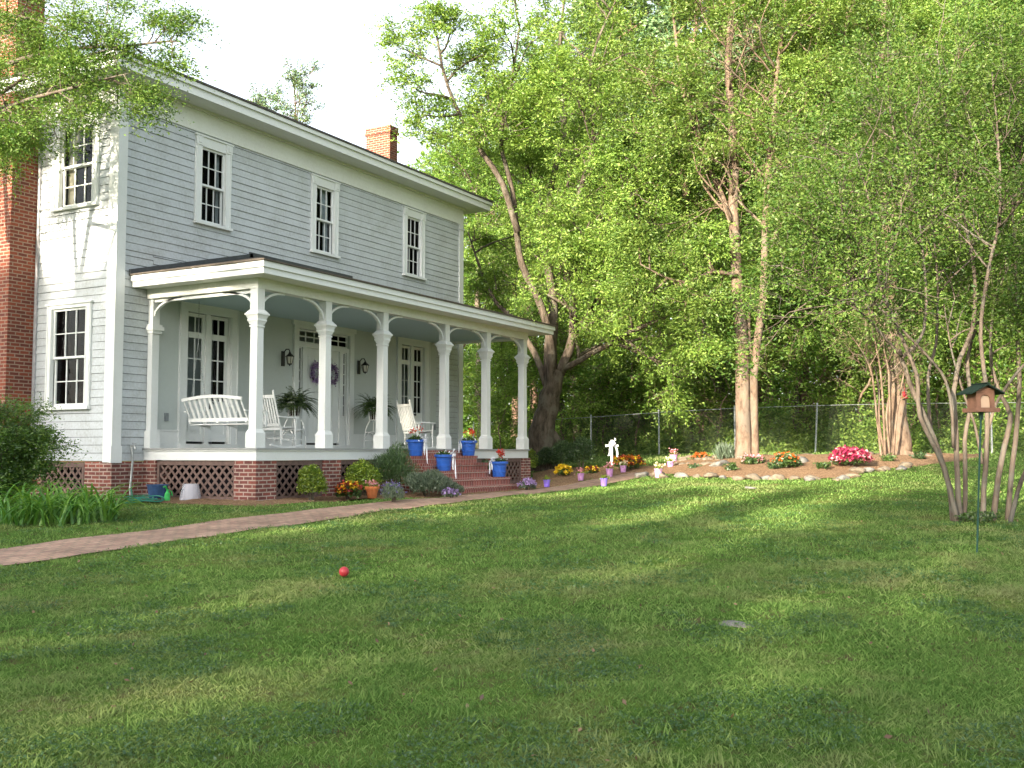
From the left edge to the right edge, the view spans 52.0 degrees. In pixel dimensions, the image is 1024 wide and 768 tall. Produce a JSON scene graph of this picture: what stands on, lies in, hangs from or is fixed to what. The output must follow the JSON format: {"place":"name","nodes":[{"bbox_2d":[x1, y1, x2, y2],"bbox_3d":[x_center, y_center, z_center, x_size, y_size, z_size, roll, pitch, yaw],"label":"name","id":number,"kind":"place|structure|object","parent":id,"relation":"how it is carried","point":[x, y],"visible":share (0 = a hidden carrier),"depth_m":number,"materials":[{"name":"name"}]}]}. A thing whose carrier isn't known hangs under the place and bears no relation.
{"place":"outdoors","nodes":[
{"label":"outdoors","id":0,"kind":"place"},
{"bbox_2d":[0,472,650,565],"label":"brick path","id":1,"kind":"structure","parent":0,"point":[47,550],"depth_m":14.94,"materials":[{"name":"brown brick"}]},
{"bbox_2d":[0,450,1023,767],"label":"lawn","id":2,"kind":"structure","parent":0,"point":[810,494],"depth_m":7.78,"materials":[{"name":"green plant"}]},
{"bbox_2d":[0,387,91,512],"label":"feathery shrub","id":3,"kind":"object","parent":2,"relation":"on","point":[24,445],"visible":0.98,"depth_m":16.57,"materials":[{"name":"green plant"}]},
{"bbox_2d":[0,477,152,525],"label":"day lily clump","id":4,"kind":"object","parent":2,"relation":"on","point":[64,507],"visible":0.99,"depth_m":15.22,"materials":[{"name":"green plant"}]},
{"bbox_2d":[0,0,229,204],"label":"overhanging tree","id":5,"kind":"object","parent":2,"relation":"on","point":[51,54],"visible":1,"depth_m":16.77,"materials":[{"name":"green plant"}]},
{"bbox_2d":[245,80,287,111],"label":"pine tree","id":6,"kind":"object","parent":2,"relation":"on","point":[260,100],"visible":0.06,"depth_m":52.35,"materials":[{"name":"green plant"}]},
{"bbox_2d":[0,0,556,500],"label":"farmhouse","id":7,"kind":"object","parent":2,"relation":"on","point":[268,250],"visible":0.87,"depth_m":21.50,"materials":[{"name":"paint"}]},
{"bbox_2d":[41,300,93,409],"bbox_3d":[-8.521,-0.506,20.707,1.600,2.340,0.710,-2,-4,29],"label":"window","id":8,"kind":"structure","parent":7,"relation":"in","point":[71,353],"depth_m":20.75,"materials":[{"name":"white paint"}]},
{"bbox_2d":[50,109,100,212],"bbox_3d":[-8.438,-4.313,20.908,1.570,2.065,0.710,-2,-4,29],"label":"window","id":9,"kind":"structure","parent":7,"relation":"in","point":[78,192],"depth_m":20.92,"materials":[{"name":"white paint"}]},
{"bbox_2d":[177,301,239,447],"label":"french door","id":10,"kind":"structure","parent":7,"relation":"in","point":[225,360],"depth_m":21.99,"materials":[{"name":"white paint"}]},
{"bbox_2d":[193,132,233,231],"bbox_3d":[-6.570,-4.174,22.347,0.710,2.035,1.280,-2,-4,29],"label":"window","id":11,"kind":"structure","parent":7,"relation":"in","point":[213,157],"depth_m":22.50,"materials":[{"name":"white paint"}]},
{"bbox_2d":[181,302,267,428],"bbox_3d":[-5.642,-0.412,20.618,1.640,2.560,0.723,-2,-4,29],"label":"porch swing","id":12,"kind":"object","parent":7,"relation":"hanging from","point":[220,420],"visible":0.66,"depth_m":20.41,"materials":[{"name":"white paint"}]},
{"bbox_2d":[262,390,301,447],"bbox_3d":[-4.828,0.727,21.483,0.686,1.179,0.928,-2,-4,29],"label":"rocking chair","id":13,"kind":"object","parent":7,"relation":"on","point":[274,426],"visible":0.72,"depth_m":21.23,"materials":[{"name":"white paint"}]},
{"bbox_2d":[282,402,305,447],"bbox_3d":[-4.780,0.909,23.008,0.450,1.016,0.450,-2,-4,29],"label":"plant stand","id":14,"kind":"object","parent":7,"relation":"on","point":[301,430],"visible":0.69,"depth_m":22.97,"materials":[{"name":"white paint"}]},
{"bbox_2d":[266,386,317,417],"bbox_3d":[-4.782,0.405,23.053,1.198,0.705,1.141,-2,-4,29],"label":"potted fern","id":15,"kind":"object","parent":14,"relation":"on","point":[300,400],"visible":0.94,"depth_m":22.83,"materials":[{"name":"green plant"}]},
{"bbox_2d":[291,319,357,447],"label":"front door","id":16,"kind":"structure","parent":7,"relation":"in","point":[342,395],"depth_m":25.50,"materials":[{"name":"white paint"}]},
{"bbox_2d":[309,173,340,258],"bbox_3d":[-4.776,-3.967,25.531,0.710,2.035,1.280,-2,-4,29],"label":"window","id":17,"kind":"structure","parent":7,"relation":"in","point":[324,192],"depth_m":25.63,"materials":[{"name":"white paint"}]},
{"bbox_2d":[363,407,375,447],"bbox_3d":[-3.368,1.086,25.718,0.450,1.016,0.450,-2,-4,29],"label":"plant stand","id":18,"kind":"object","parent":7,"relation":"on","point":[373,432],"visible":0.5,"depth_m":25.62,"materials":[{"name":"white paint"}]},
{"bbox_2d":[352,393,396,419],"bbox_3d":[-3.382,0.569,25.756,1.085,0.702,1.138,-2,-4,29],"label":"potted fern","id":19,"kind":"object","parent":18,"relation":"on","point":[370,403],"visible":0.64,"depth_m":25.59,"materials":[{"name":"green plant"}]},
{"bbox_2d":[402,206,426,280],"bbox_3d":[-2.923,-3.753,28.818,0.710,2.035,1.280,-2,-4,29],"label":"window","id":20,"kind":"structure","parent":7,"relation":"in","point":[414,220],"depth_m":28.96,"materials":[{"name":"white paint"}]},
{"bbox_2d":[396,337,432,448],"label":"french door","id":21,"kind":"structure","parent":7,"relation":"in","point":[417,362],"depth_m":28.65,"materials":[{"name":"white paint"}]},
{"bbox_2d":[394,399,436,448],"bbox_3d":[-2.300,0.977,25.332,0.928,1.179,0.686,3,-5,-41],"label":"rocking chair","id":22,"kind":"object","parent":7,"relation":"on","point":[402,422],"visible":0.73,"depth_m":25.20,"materials":[{"name":"white paint"}]},
{"bbox_2d":[405,426,427,463],"bbox_3d":[-2.092,1.329,23.046,0.497,0.930,0.430,0,-4,-6],"label":"flower pot","id":23,"kind":"object","parent":7,"relation":"on","point":[415,445],"visible":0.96,"depth_m":22.91,"materials":[{"name":"blue ceramic"}]},
{"bbox_2d":[434,449,456,478],"bbox_3d":[-1.438,1.763,22.950,0.559,0.703,0.438,-2,-4,29],"label":"flower pot","id":24,"kind":"object","parent":7,"relation":"on","point":[444,459],"visible":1,"depth_m":22.85,"materials":[{"name":"blue ceramic"}]},
{"bbox_2d":[458,428,476,455],"bbox_3d":[-1.034,1.377,24.961,0.438,0.658,0.428,-1,-4,10],"label":"flower pot","id":25,"kind":"object","parent":7,"relation":"on","point":[468,444],"visible":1,"depth_m":24.83,"materials":[{"name":"blue ceramic"}]},
{"bbox_2d":[489,448,507,476],"bbox_3d":[-0.298,1.829,24.449,0.435,0.667,0.501,-2,-4,29],"label":"flower pot","id":26,"kind":"object","parent":7,"relation":"on","point":[498,465],"visible":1,"depth_m":24.31,"materials":[{"name":"blue ceramic"}]},
{"bbox_2d":[266,54,327,125],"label":"pine tree","id":27,"kind":"object","parent":2,"relation":"on","point":[297,82],"visible":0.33,"depth_m":47.45,"materials":[{"name":"green plant"}]},
{"bbox_2d":[106,466,651,505],"bbox_3d":[-2.570,2.266,24.502,5.754,0.616,14.949,-3,-5,41],"label":"mulch bed","id":28,"kind":"object","parent":2,"relation":"on","point":[561,480],"visible":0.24,"depth_m":21.40,"materials":[{"name":"brown soil"}]},
{"bbox_2d":[296,464,328,499],"bbox_3d":[-3.750,1.868,19.687,0.612,0.750,0.661,-2,-4,29],"label":"round bush","id":29,"kind":"object","parent":28,"relation":"on","point":[313,479],"visible":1,"depth_m":19.57,"materials":[{"name":"green plant"}]},
{"bbox_2d":[331,479,362,500],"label":"pansy clump","id":30,"kind":"object","parent":28,"relation":"on","point":[347,489],"visible":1,"depth_m":19.92,"materials":[{"name":"orange plant"}]},
{"bbox_2d":[344,458,383,494],"bbox_3d":[-3.004,1.903,21.069,0.771,0.834,0.807,-2,-4,29],"label":"boxwood bush","id":31,"kind":"object","parent":28,"relation":"on","point":[366,471],"visible":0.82,"depth_m":20.95,"materials":[{"name":"green plant"}]},
{"bbox_2d":[379,479,407,501],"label":"lavender plant","id":32,"kind":"object","parent":28,"relation":"on","point":[389,488],"visible":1,"depth_m":19.18,"materials":[{"name":"green plant"}]},
{"bbox_2d":[368,441,421,490],"bbox_3d":[-2.476,1.747,21.732,1.240,1.215,0.992,0,-4,-2],"label":"rosemary bush","id":33,"kind":"object","parent":28,"relation":"on","point":[396,462],"visible":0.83,"depth_m":21.53,"materials":[{"name":"green plant"}]},
{"bbox_2d":[402,468,456,495],"bbox_3d":[-1.673,2.020,21.437,0.872,0.674,1.256,-1,-4,17],"label":"sage bush","id":34,"kind":"object","parent":28,"relation":"on","point":[432,479],"visible":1,"depth_m":21.17,"materials":[{"name":"green plant"}]},
{"bbox_2d":[549,439,577,464],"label":"dark bush","id":35,"kind":"object","parent":28,"relation":"on","point":[559,449],"visible":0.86,"depth_m":29.75,"materials":[{"name":"green plant"}]},
{"bbox_2d":[565,436,597,468],"bbox_3d":[1.959,1.955,29.531,0.970,1.018,0.887,-2,-4,29],"label":"dark bush","id":36,"kind":"object","parent":28,"relation":"on","point":[574,448],"visible":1,"depth_m":29.38,"materials":[{"name":"green plant"}]},
{"bbox_2d":[612,454,645,469],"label":"orange flowers","id":37,"kind":"object","parent":28,"relation":"on","point":[635,461],"visible":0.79,"depth_m":27.45,"materials":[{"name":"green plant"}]},
{"bbox_2d":[405,136,508,348],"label":"forest tree","id":38,"kind":"object","parent":2,"relation":"on","point":[429,171],"visible":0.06,"depth_m":51.27,"materials":[{"name":"green plant"}]},
{"bbox_2d":[463,343,532,443],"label":"sapling","id":39,"kind":"object","parent":2,"relation":"on","point":[471,394],"visible":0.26,"depth_m":41.42,"materials":[{"name":"green plant"}]},
{"bbox_2d":[463,342,541,448],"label":"sapling","id":40,"kind":"object","parent":2,"relation":"on","point":[506,387],"visible":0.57,"depth_m":39.21,"materials":[{"name":"green plant"}]},
{"bbox_2d":[415,80,591,448],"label":"forest tree","id":41,"kind":"object","parent":2,"relation":"on","point":[459,160],"visible":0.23,"depth_m":43.82,"materials":[{"name":"green plant"}]},
{"bbox_2d":[0,503,1023,570],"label":"grass","id":42,"kind":"structure","parent":2,"relation":"on","point":[985,550],"depth_m":13.38,"materials":[{"name":"green plant"}]},
{"bbox_2d":[0,594,1023,767],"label":"clover","id":43,"kind":"object","parent":2,"relation":"on","point":[523,760],"visible":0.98,"depth_m":5.55,"materials":[{"name":"green plant"}]},
{"bbox_2d":[0,498,1023,600],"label":"clover","id":44,"kind":"object","parent":2,"relation":"on","point":[550,556],"visible":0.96,"depth_m":12.33,"materials":[{"name":"green plant"}]},
{"bbox_2d":[3,452,1021,767],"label":"fallen leaves","id":45,"kind":"object","parent":2,"relation":"on","point":[579,590],"visible":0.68,"depth_m":8.42,"materials":[{"name":"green plant"}]},
{"bbox_2d":[11,461,1023,514],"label":"grass","id":46,"kind":"structure","parent":2,"relation":"on","point":[638,487],"depth_m":19.33,"materials":[{"name":"green plant"}]},
{"bbox_2d":[431,33,608,439],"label":"forest tree","id":47,"kind":"object","parent":2,"relation":"on","point":[485,223],"visible":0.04,"depth_m":50.03,"materials":[{"name":"green plant"}]},
{"bbox_2d":[469,279,581,436],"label":"sapling","id":48,"kind":"object","parent":2,"relation":"on","point":[509,362],"visible":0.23,"depth_m":40.35,"materials":[{"name":"green plant"}]},
{"bbox_2d":[488,33,575,420],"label":"pine tree","id":49,"kind":"object","parent":2,"relation":"on","point":[520,47],"visible":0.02,"depth_m":52.06,"materials":[{"name":"green plant"}]},
{"bbox_2d":[534,446,557,469],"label":"dark bush","id":50,"kind":"object","parent":2,"relation":"on","point":[544,456],"visible":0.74,"depth_m":30.14,"materials":[{"name":"green plant"}]},
{"bbox_2d":[463,65,662,440],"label":"forest tree","id":51,"kind":"object","parent":2,"relation":"on","point":[505,214],"visible":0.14,"depth_m":41.90,"materials":[{"name":"green plant"}]},
{"bbox_2d":[512,288,618,439],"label":"sapling","id":52,"kind":"object","parent":2,"relation":"on","point":[572,389],"visible":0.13,"depth_m":41.12,"materials":[{"name":"green plant"}]},
{"bbox_2d":[503,306,629,443],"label":"sapling","id":53,"kind":"object","parent":2,"relation":"on","point":[577,399],"visible":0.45,"depth_m":40.02,"materials":[{"name":"green plant"}]},
{"bbox_2d":[364,0,773,471],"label":"oak tree","id":54,"kind":"object","parent":2,"relation":"on","point":[564,243],"visible":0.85,"depth_m":29.38,"materials":[{"name":"green plant"}]},
{"bbox_2d":[495,53,690,433],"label":"forest tree","id":55,"kind":"object","parent":2,"relation":"on","point":[563,210],"visible":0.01,"depth_m":47.20,"materials":[{"name":"green plant"}]},
{"bbox_2d":[555,330,635,448],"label":"sapling","id":56,"kind":"object","parent":2,"relation":"on","point":[604,417],"visible":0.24,"depth_m":40.75,"materials":[{"name":"green plant"}]},
{"bbox_2d":[545,0,663,431],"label":"pine tree","id":57,"kind":"object","parent":2,"relation":"on","point":[657,1],"visible":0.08,"depth_m":44.72,"materials":[{"name":"green plant"}]},
{"bbox_2d":[561,317,661,440],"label":"sapling","id":58,"kind":"object","parent":2,"relation":"on","point":[627,387],"visible":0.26,"depth_m":40.40,"materials":[{"name":"green plant"}]},
{"bbox_2d":[567,295,660,454],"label":"sapling","id":59,"kind":"object","parent":2,"relation":"on","point":[607,393],"visible":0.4,"depth_m":39.96,"materials":[{"name":"green plant"}]},
{"bbox_2d":[561,0,668,442],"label":"pine tree","id":60,"kind":"object","parent":2,"relation":"on","point":[648,8],"visible":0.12,"depth_m":43.08,"materials":[{"name":"green plant"}]},
{"bbox_2d":[538,12,710,452],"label":"forest tree","id":61,"kind":"object","parent":2,"relation":"on","point":[631,149],"visible":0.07,"depth_m":41.80,"materials":[{"name":"green plant"}]},
{"bbox_2d":[570,253,682,450],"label":"sapling","id":62,"kind":"object","parent":2,"relation":"on","point":[644,404],"visible":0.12,"depth_m":40.07,"materials":[{"name":"green plant"}]},
{"bbox_2d":[602,334,677,441],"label":"sapling","id":63,"kind":"object","parent":2,"relation":"on","point":[635,405],"visible":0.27,"depth_m":39.96,"materials":[{"name":"green plant"}]},
{"bbox_2d":[611,272,716,452],"bbox_3d":[5.886,-0.830,39.350,4.351,7.367,4.578,-1,-4,20],"label":"sapling","id":64,"kind":"object","parent":2,"relation":"on","point":[639,380],"visible":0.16,"depth_m":39.42,"materials":[{"name":"green plant"}]},
{"bbox_2d":[635,308,735,444],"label":"sapling","id":65,"kind":"object","parent":2,"relation":"on","point":[715,399],"visible":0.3,"depth_m":38.09,"materials":[{"name":"green plant"}]},
{"bbox_2d":[622,0,758,443],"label":"pine tree","id":66,"kind":"object","parent":2,"relation":"on","point":[657,21],"visible":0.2,"depth_m":41.72,"materials":[{"name":"green plant"}]},
{"bbox_2d":[586,36,795,434],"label":"forest tree","id":67,"kind":"object","parent":2,"relation":"on","point":[724,189],"visible":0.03,"depth_m":43.36,"materials":[{"name":"green plant"}]},
{"bbox_2d":[617,0,803,436],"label":"forest tree","id":68,"kind":"object","parent":2,"relation":"on","point":[751,184],"visible":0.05,"depth_m":41.01,"materials":[{"name":"green plant"}]},
{"bbox_2d":[397,108,1023,438],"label":"woods","id":69,"kind":"object","parent":2,"relation":"on","point":[467,423],"visible":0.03,"depth_m":62.33,"materials":[{"name":"green plant"}]},
{"bbox_2d":[644,279,787,444],"bbox_3d":[7.229,-0.554,36.920,5.048,6.504,3.963,0,-4,-5],"label":"sapling","id":70,"kind":"object","parent":2,"relation":"on","point":[702,389],"visible":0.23,"depth_m":36.87,"materials":[{"name":"green plant"}]},
{"bbox_2d":[662,212,784,451],"bbox_3d":[7.347,-1.779,38.146,5.696,9.165,5.412,-2,-4,29],"label":"sapling","id":71,"kind":"object","parent":2,"relation":"on","point":[717,373],"visible":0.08,"depth_m":37.84,"materials":[{"name":"green plant"}]},
{"bbox_2d":[659,12,798,434],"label":"forest tree","id":72,"kind":"object","parent":2,"relation":"on","point":[759,394],"visible":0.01,"depth_m":45.98,"materials":[{"name":"green plant"}]},
{"bbox_2d":[463,399,1023,455],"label":"undergrowth","id":73,"kind":"object","parent":2,"relation":"on","point":[924,444],"visible":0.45,"depth_m":34.90,"materials":[{"name":"green plant"}]},
{"bbox_2d":[473,402,1023,456],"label":"chain link fence","id":74,"kind":"object","parent":2,"relation":"on","point":[815,429],"visible":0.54,"depth_m":33.31,"materials":[{"name":"metal"}]},
{"bbox_2d":[508,450,1023,474],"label":"grass","id":75,"kind":"structure","parent":2,"relation":"on","point":[711,454],"depth_m":31.57,"materials":[{"name":"green plant"}]},
{"bbox_2d":[681,182,854,433],"bbox_3d":[8.810,-2.204,36.472,6.077,9.779,5.775,4,-5,-43],"label":"sapling","id":76,"kind":"object","parent":2,"relation":"on","point":[769,386],"visible":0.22,"depth_m":35.41,"materials":[{"name":"green plant"}]},
{"bbox_2d":[725,0,874,438],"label":"pine tree","id":77,"kind":"object","parent":2,"relation":"on","point":[803,295],"visible":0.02,"depth_m":39.24,"materials":[{"name":"green plant"}]},
{"bbox_2d":[751,296,861,435],"bbox_3d":[9.832,-0.302,36.218,4.483,5.776,3.519,-1,-4,8],"label":"sapling","id":78,"kind":"object","parent":2,"relation":"on","point":[813,401],"visible":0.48,"depth_m":35.81,"materials":[{"name":"green plant"}]},
{"bbox_2d":[636,453,978,478],"bbox_3d":[7.568,2.063,27.175,7.847,0.588,10.204,-2,-4,29],"label":"garden bed","id":79,"kind":"object","parent":2,"relation":"on","point":[800,471],"visible":0.59,"depth_m":24.88,"materials":[{"name":"brown soil"}]},
{"bbox_2d":[713,439,734,459],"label":"spiky plant","id":80,"kind":"object","parent":79,"relation":"on","point":[724,451],"visible":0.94,"depth_m":27.24,"materials":[{"name":"green plant"}]},
{"bbox_2d":[573,0,934,458],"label":"double trunk tree","id":81,"kind":"object","parent":79,"relation":"on","point":[747,435],"visible":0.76,"depth_m":26.86,"materials":[{"name":"green plant"}]},
{"bbox_2d":[770,451,803,467],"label":"flowers","id":82,"kind":"object","parent":79,"relation":"on","point":[784,460],"visible":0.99,"depth_m":24.06,"materials":[{"name":"orange plant"}]},
{"bbox_2d":[828,445,874,465],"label":"azalea","id":83,"kind":"object","parent":79,"relation":"on","point":[846,455],"visible":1,"depth_m":23.97,"materials":[{"name":"pink plant"}]},
{"bbox_2d":[741,0,1023,455],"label":"flared trunk tree","id":84,"kind":"object","parent":79,"relation":"on","point":[903,443],"visible":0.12,"depth_m":28.00,"materials":[{"name":"green plant"}]},
{"bbox_2d":[815,281,949,454],"bbox_3d":[9.440,-0.346,27.587,4.602,4.827,3.423,1,-4,-12],"label":"crape myrtle","id":85,"kind":"object","parent":79,"relation":"on","point":[859,342],"visible":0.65,"depth_m":27.38,"materials":[{"name":"green plant"}]},
{"bbox_2d":[730,219,884,434],"bbox_3d":[10.419,-1.829,35.719,5.489,8.832,5.216,-2,-4,23],"label":"sapling","id":86,"kind":"object","parent":2,"relation":"on","point":[814,366],"visible":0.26,"depth_m":35.23,"materials":[{"name":"green plant"}]},
{"bbox_2d":[678,42,940,386],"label":"forest tree","id":87,"kind":"object","parent":2,"relation":"on","point":[719,220],"visible":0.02,"depth_m":41.01,"materials":[{"name":"green plant"}]},
{"bbox_2d":[793,315,885,431],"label":"sapling","id":88,"kind":"object","parent":2,"relation":"on","point":[848,393],"visible":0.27,"depth_m":36.41,"materials":[{"name":"green plant"}]},
{"bbox_2d":[768,0,916,434],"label":"pine tree","id":89,"kind":"object","parent":2,"relation":"on","point":[858,139],"visible":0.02,"depth_m":37.59,"materials":[{"name":"green plant"}]},
{"bbox_2d":[702,0,1023,522],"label":"crape myrtle","id":90,"kind":"object","parent":2,"relation":"on","point":[820,224],"visible":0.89,"depth_m":14.61,"materials":[{"name":"green plant"}]},
{"bbox_2d":[781,180,950,428],"bbox_3d":[11.791,-2.343,34.951,5.798,9.817,6.101,0,-4,4],"label":"sapling","id":91,"kind":"object","parent":2,"relation":"on","point":[851,386],"visible":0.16,"depth_m":34.88,"materials":[{"name":"green plant"}]},
{"bbox_2d":[741,1,1006,419],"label":"forest tree","id":92,"kind":"object","parent":2,"relation":"on","point":[898,95],"visible":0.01,"depth_m":38.06,"materials":[{"name":"green plant"}]},
{"bbox_2d":[839,247,994,433],"bbox_3d":[13.059,-1.057,34.637,5.546,7.145,4.354,-2,-4,34],"label":"sapling","id":93,"kind":"object","parent":2,"relation":"on","point":[859,385],"visible":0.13,"depth_m":34.15,"materials":[{"name":"green plant"}]},
{"bbox_2d":[836,0,1023,522],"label":"crape myrtle","id":94,"kind":"object","parent":2,"relation":"on","point":[1014,312],"visible":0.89,"depth_m":15.00,"materials":[{"name":"green plant"}]},
{"bbox_2d":[840,0,1023,423],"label":"forest tree","id":95,"kind":"object","parent":2,"relation":"on","point":[968,3],"visible":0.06,"depth_m":38.33,"materials":[{"name":"green plant"}]},
{"bbox_2d":[853,187,1022,442],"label":"sapling","id":96,"kind":"object","parent":2,"relation":"on","point":[976,372],"visible":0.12,"depth_m":33.15,"materials":[{"name":"green plant"}]},
{"bbox_2d":[910,285,1012,430],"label":"sapling","id":97,"kind":"object","parent":2,"relation":"on","point":[944,399],"visible":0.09,"depth_m":34.32,"materials":[{"name":"green plant"}]},
{"bbox_2d":[908,201,1023,427],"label":"sapling","id":98,"kind":"object","parent":2,"relation":"on","point":[1005,375],"visible":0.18,"depth_m":33.07,"materials":[{"name":"green plant"}]},
{"bbox_2d":[919,223,1023,431],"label":"sapling","id":99,"kind":"object","parent":2,"relation":"on","point":[941,380],"visible":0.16,"depth_m":33.54,"materials":[{"name":"green plant"}]},
{"bbox_2d":[944,510,1001,522],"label":"ground sprouts","id":100,"kind":"object","parent":2,"relation":"on","point":[982,516],"visible":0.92,"depth_m":14.70,"materials":[{"name":"green plant"}]},
{"bbox_2d":[956,382,1004,552],"bbox_3d":[5.101,0.963,11.361,0.400,1.950,0.290,1,-4,-10],"label":"birdhouse","id":101,"kind":"object","parent":2,"relation":"on","point":[980,398],"visible":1,"depth_m":11.34,"materials":[{"name":"brown wood"}]},
{"bbox_2d":[944,198,1023,431],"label":"sapling","id":102,"kind":"object","parent":2,"relation":"on","point":[1005,349],"visible":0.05,"depth_m":33.48,"materials":[{"name":"green plant"}]},
{"bbox_2d":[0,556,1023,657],"bbox_3d":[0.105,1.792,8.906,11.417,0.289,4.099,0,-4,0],"label":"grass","id":103,"kind":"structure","parent":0,"point":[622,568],"depth_m":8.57,"materials":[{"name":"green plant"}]},
{"bbox_2d":[44,0,1004,428],"label":"sky","id":104,"kind":"structure","parent":0,"point":[258,33],"materials":[{"name":"white"}]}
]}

